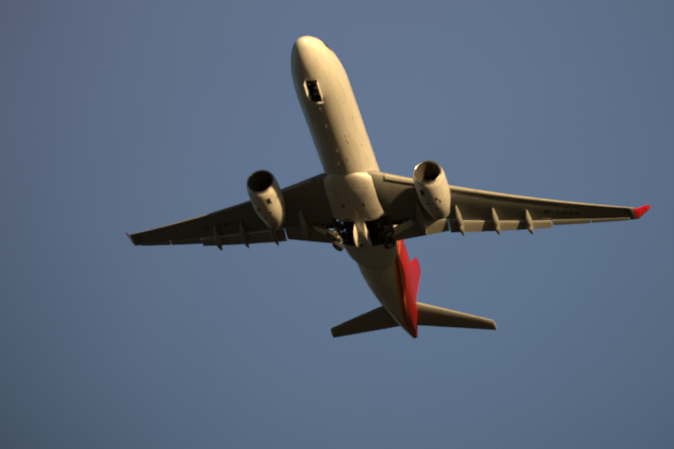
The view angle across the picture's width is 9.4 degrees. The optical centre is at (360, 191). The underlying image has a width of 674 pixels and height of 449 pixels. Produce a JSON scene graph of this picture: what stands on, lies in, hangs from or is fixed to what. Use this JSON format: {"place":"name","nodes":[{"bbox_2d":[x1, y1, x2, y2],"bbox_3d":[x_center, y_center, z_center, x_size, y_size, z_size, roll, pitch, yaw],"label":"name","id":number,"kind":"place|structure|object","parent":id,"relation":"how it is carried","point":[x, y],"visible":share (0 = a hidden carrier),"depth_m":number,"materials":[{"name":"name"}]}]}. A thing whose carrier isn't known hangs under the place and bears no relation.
{"place":"outdoors","nodes":[
{"label":"outdoors","id":0,"kind":"place"},
{"bbox_2d":[0,0,673,448],"label":"sky","id":1,"kind":"structure","parent":0,"point":[118,118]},
{"bbox_2d":[291,36,417,338],"bbox_3d":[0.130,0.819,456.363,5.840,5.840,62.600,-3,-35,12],"label":"fuselage","id":2,"kind":"object","parent":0,"point":[332,123],"visible":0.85,"depth_m":442.80,"materials":[{"name":"paint"}]},
{"bbox_2d":[126,173,334,245],"bbox_3d":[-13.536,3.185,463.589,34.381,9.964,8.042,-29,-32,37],"label":"wing","id":3,"kind":"structure","parent":2,"relation":"attached to","point":[310,202],"depth_m":459.71,"materials":[{"name":"grey metal"}]},
{"bbox_2d":[140,240,170,245],"bbox_3d":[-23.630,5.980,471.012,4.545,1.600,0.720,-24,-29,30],"label":"aileron","id":4,"kind":"object","parent":3,"relation":"attached to","point":[156,243],"visible":0.88,"depth_m":470.89,"materials":[{"name":"paint"}]},
{"bbox_2d":[157,222,177,228],"bbox_3d":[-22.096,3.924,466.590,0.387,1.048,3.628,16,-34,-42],"label":"slat","id":5,"kind":"object","parent":3,"relation":"attached to","point":[168,225],"visible":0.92,"depth_m":466.30,"materials":[{"name":"paint"}]},
{"bbox_2d":[171,237,202,244],"bbox_3d":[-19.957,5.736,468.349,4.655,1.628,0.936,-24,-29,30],"label":"aileron","id":6,"kind":"object","parent":3,"relation":"on","point":[187,241],"visible":0.88,"depth_m":468.16,"materials":[{"name":"paint"}]},
{"bbox_2d":[178,217,199,223],"bbox_3d":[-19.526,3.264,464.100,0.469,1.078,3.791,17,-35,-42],"label":"slat","id":7,"kind":"object","parent":3,"relation":"attached to","point":[195,218],"visible":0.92,"depth_m":463.76,"materials":[{"name":"paint"}]},
{"bbox_2d":[199,210,220,217],"bbox_3d":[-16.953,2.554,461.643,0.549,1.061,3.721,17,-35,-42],"label":"slat","id":8,"kind":"object","parent":3,"relation":"attached to","point":[212,213],"visible":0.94,"depth_m":461.31,"materials":[{"name":"paint"}]},
{"bbox_2d":[213,227,222,250],"bbox_3d":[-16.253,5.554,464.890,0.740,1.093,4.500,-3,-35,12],"label":"flap track fairing","id":9,"kind":"object","parent":3,"relation":"attached to","point":[217,239],"visible":0.96,"depth_m":464.28,"materials":[{"name":"paint"}]},
{"bbox_2d":[203,219,244,230],"bbox_3d":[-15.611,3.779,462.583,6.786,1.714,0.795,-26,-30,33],"label":"registration number","id":10,"kind":"object","parent":3,"relation":"attached to","point":[224,224],"visible":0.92,"depth_m":462.43,"materials":[{"name":"paint"}]},
{"bbox_2d":[221,202,243,211],"bbox_3d":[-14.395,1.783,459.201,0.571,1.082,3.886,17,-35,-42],"label":"slat","id":11,"kind":"object","parent":3,"relation":"attached to","point":[233,207],"visible":0.92,"depth_m":458.86,"materials":[{"name":"paint"}]},
{"bbox_2d":[201,229,286,245],"bbox_3d":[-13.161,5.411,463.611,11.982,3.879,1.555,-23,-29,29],"label":"wing flap","id":12,"kind":"object","parent":3,"relation":"attached to","point":[260,237],"visible":0.81,"depth_m":462.89,"materials":[{"name":"paint"}]},
{"bbox_2d":[239,222,248,247],"bbox_3d":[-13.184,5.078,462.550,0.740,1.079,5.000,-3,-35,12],"label":"flap track fairing","id":13,"kind":"object","parent":3,"relation":"attached to","point":[244,235],"visible":1,"depth_m":461.92,"materials":[{"name":"paint"}]},
{"bbox_2d":[269,228,278,245],"bbox_3d":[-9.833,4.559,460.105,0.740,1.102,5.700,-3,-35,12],"label":"flap track fairing","id":14,"kind":"object","parent":3,"relation":"attached to","point":[273,232],"visible":0.6,"depth_m":460.07,"materials":[{"name":"paint"}]},
{"bbox_2d":[281,177,311,192],"bbox_3d":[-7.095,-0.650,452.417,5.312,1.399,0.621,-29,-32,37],"label":"wing slat","id":15,"kind":"object","parent":3,"relation":"attached to","point":[299,184],"visible":0.85,"depth_m":451.94,"materials":[{"name":"paint"}]},
{"bbox_2d":[299,210,309,241],"bbox_3d":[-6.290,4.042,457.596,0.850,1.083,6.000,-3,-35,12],"label":"flap track fairing","id":16,"kind":"object","parent":3,"relation":"attached to","point":[303,226],"visible":0.92,"depth_m":456.74,"materials":[{"name":"paint"}]},
{"bbox_2d":[285,227,339,242],"bbox_3d":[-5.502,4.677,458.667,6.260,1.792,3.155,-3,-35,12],"label":"flap","id":17,"kind":"object","parent":3,"relation":"attached to","point":[294,233],"visible":0.58,"depth_m":459.10,"materials":[{"name":"paint"}]},
{"bbox_2d":[304,80,322,100],"bbox_3d":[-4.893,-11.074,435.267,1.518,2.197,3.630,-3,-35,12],"label":"nose gear doors","id":18,"kind":"structure","parent":2,"relation":"attached to","point":[317,91],"depth_m":434.74,"materials":[{"name":"metal"}]},
{"bbox_2d":[313,220,354,250],"bbox_3d":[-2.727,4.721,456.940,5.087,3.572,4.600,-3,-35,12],"label":"gear","id":19,"kind":"object","parent":2,"relation":"attached to","point":[341,237],"visible":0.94,"depth_m":456.55,"materials":[{"name":"metal"}]},
{"bbox_2d":[324,173,397,269],"bbox_3d":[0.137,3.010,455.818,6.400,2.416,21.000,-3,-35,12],"label":"belly fairing","id":20,"kind":"object","parent":2,"relation":"attached to","point":[352,199],"visible":0.67,"depth_m":452.88,"materials":[{"name":"paint"}]},
{"bbox_2d":[353,224,361,247],"bbox_3d":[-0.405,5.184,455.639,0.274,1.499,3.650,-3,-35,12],"label":"gear door","id":21,"kind":"structure","parent":20,"relation":"attached to","point":[357,240],"depth_m":455.49,"materials":[{"name":"white metal"}]},
{"bbox_2d":[364,223,370,246],"bbox_3d":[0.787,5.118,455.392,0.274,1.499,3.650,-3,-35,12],"label":"gear door","id":22,"kind":"structure","parent":20,"relation":"attached to","point":[368,237],"depth_m":455.09,"materials":[{"name":"white metal"}]},
{"bbox_2d":[331,306,399,337],"bbox_3d":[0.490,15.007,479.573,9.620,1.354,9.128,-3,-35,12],"label":"horizontal stabilizer","id":23,"kind":"object","parent":2,"relation":"attached to","point":[379,318],"visible":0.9,"depth_m":480.24,"materials":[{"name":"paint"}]},
{"bbox_2d":[410,257,420,296],"bbox_3d":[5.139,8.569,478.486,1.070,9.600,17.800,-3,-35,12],"label":"fin","id":24,"kind":"object","parent":2,"relation":"attached to","point":[415,266],"visible":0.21,"depth_m":484.47,"materials":[{"name":"red metal"}]},
{"bbox_2d":[417,302,496,329],"bbox_3d":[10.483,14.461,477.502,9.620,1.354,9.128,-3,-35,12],"label":"horizontal stabilizer","id":25,"kind":"object","parent":2,"relation":"attached to","point":[428,315],"visible":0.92,"depth_m":478.20,"materials":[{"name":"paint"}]},
{"bbox_2d":[367,170,649,225],"bbox_3d":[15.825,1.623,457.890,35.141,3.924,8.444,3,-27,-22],"label":"wing","id":26,"kind":"structure","parent":2,"relation":"attached to","point":[399,201],"depth_m":454.88,"materials":[{"name":"grey metal"}]},
{"bbox_2d":[370,215,412,248],"bbox_3d":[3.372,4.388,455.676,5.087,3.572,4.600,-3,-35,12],"label":"gear","id":27,"kind":"object","parent":26,"relation":"attached to","point":[385,233],"visible":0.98,"depth_m":455.03,"materials":[{"name":"metal"}]},
{"bbox_2d":[384,173,413,183],"bbox_3d":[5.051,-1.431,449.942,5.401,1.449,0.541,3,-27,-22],"label":"wing slat","id":28,"kind":"object","parent":26,"relation":"attached to","point":[397,178],"visible":0.62,"depth_m":449.38,"materials":[{"name":"paint"}]},
{"bbox_2d":[389,218,449,240],"bbox_3d":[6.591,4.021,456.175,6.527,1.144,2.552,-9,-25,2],"label":"flap","id":29,"kind":"object","parent":26,"relation":"attached to","point":[432,227],"visible":0.73,"depth_m":456.43,"materials":[{"name":"paint"}]},
{"bbox_2d":[416,204,426,235],"bbox_3d":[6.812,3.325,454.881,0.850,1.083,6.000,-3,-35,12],"label":"flap track fairing","id":30,"kind":"object","parent":26,"relation":"attached to","point":[421,219],"visible":0.94,"depth_m":454.01,"materials":[{"name":"paint"}]},
{"bbox_2d":[455,205,464,235],"bbox_3d":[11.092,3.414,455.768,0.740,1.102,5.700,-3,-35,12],"label":"flap track fairing","id":31,"kind":"object","parent":26,"relation":"attached to","point":[459,220],"visible":0.96,"depth_m":455.06,"materials":[{"name":"paint"}]},
{"bbox_2d":[449,185,475,192],"bbox_3d":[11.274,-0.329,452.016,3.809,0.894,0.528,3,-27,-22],"label":"slat","id":32,"kind":"object","parent":26,"relation":"attached to","point":[461,189],"visible":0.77,"depth_m":451.76,"materials":[{"name":"paint"}]},
{"bbox_2d":[477,190,506,196],"bbox_3d":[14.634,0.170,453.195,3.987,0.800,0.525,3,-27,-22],"label":"slat","id":33,"kind":"object","parent":26,"relation":"attached to","point":[490,193],"visible":0.96,"depth_m":452.91,"materials":[{"name":"paint"}]},
{"bbox_2d":[492,208,499,234],"bbox_3d":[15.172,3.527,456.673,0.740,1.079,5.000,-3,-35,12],"label":"flap track fairing","id":34,"kind":"object","parent":26,"relation":"attached to","point":[495,221],"visible":0.96,"depth_m":456.00,"materials":[{"name":"paint"}]},
{"bbox_2d":[448,220,551,232],"bbox_3d":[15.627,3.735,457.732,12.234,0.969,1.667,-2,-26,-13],"label":"wing flap","id":35,"kind":"object","parent":26,"relation":"attached to","point":[475,226],"visible":0.88,"depth_m":457.39,"materials":[{"name":"paint"}]},
{"bbox_2d":[507,194,536,199],"bbox_3d":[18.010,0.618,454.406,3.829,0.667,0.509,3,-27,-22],"label":"slat","id":36,"kind":"object","parent":26,"relation":"attached to","point":[521,197],"visible":0.96,"depth_m":454.14,"materials":[{"name":"paint"}]},
{"bbox_2d":[525,210,532,234],"bbox_3d":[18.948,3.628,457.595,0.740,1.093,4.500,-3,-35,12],"label":"flap track fairing","id":37,"kind":"object","parent":26,"relation":"attached to","point":[528,220],"visible":0.92,"depth_m":456.99,"materials":[{"name":"paint"}]},
{"bbox_2d":[537,198,566,202],"bbox_3d":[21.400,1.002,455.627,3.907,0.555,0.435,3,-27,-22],"label":"slat","id":38,"kind":"object","parent":26,"relation":"attached to","point":[540,199],"visible":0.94,"depth_m":455.36,"materials":[{"name":"paint"}]},
{"bbox_2d":[544,210,578,213],"bbox_3d":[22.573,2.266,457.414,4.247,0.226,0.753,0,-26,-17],"label":"registration marking","id":39,"kind":"object","parent":26,"relation":"on","point":[562,212],"visible":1,"depth_m":457.32,"materials":[{"name":"paint"}]},
{"bbox_2d":[552,218,590,224],"bbox_3d":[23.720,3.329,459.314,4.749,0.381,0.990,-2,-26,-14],"label":"aileron","id":40,"kind":"object","parent":26,"relation":"on","point":[570,221],"visible":0.98,"depth_m":459.20,"materials":[{"name":"paint"}]},
{"bbox_2d":[567,202,595,205],"bbox_3d":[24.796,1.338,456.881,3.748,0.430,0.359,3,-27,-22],"label":"slat","id":41,"kind":"object","parent":26,"relation":"attached to","point":[581,203],"visible":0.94,"depth_m":456.69,"materials":[{"name":"paint"}]},
{"bbox_2d":[591,217,629,222],"bbox_3d":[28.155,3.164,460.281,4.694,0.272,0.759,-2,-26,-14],"label":"aileron","id":42,"kind":"object","parent":26,"relation":"attached to","point":[595,220],"visible":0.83,"depth_m":460.16,"materials":[{"name":"paint"}]},
{"bbox_2d":[597,204,625,207],"bbox_3d":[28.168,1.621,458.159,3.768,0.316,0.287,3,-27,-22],"label":"slat","id":43,"kind":"object","parent":26,"relation":"attached to","point":[611,206],"visible":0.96,"depth_m":457.95,"materials":[{"name":"paint"}]},
{"bbox_2d":[313,77,396,305],"bbox_3d":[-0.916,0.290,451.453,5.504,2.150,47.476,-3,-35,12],"label":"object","id":44,"kind":"object","parent":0,"point":[348,220],"visible":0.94,"depth_m":452.49,"materials":[{"name":"metal"}]},
{"bbox_3d":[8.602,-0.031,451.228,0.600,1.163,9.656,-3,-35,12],"label":"pylon","id":45,"kind":"object","parent":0,"visible":0},
{"bbox_2d":[413,160,449,219],"bbox_3d":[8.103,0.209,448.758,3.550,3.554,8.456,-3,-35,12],"label":"engine","id":46,"kind":"object","parent":45,"relation":"attached to","point":[431,185],"visible":1,"depth_m":446.87,"materials":[{"name":"paint"}]},
{"bbox_3d":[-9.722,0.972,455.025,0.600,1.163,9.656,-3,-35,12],"label":"pylon","id":47,"kind":"object","parent":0,"visible":0},
{"bbox_2d":[246,170,284,228],"bbox_3d":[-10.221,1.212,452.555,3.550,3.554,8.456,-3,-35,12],"label":"engine","id":48,"kind":"object","parent":47,"relation":"attached to","point":[265,195],"visible":1,"depth_m":450.68,"materials":[{"name":"paint"}]}
]}

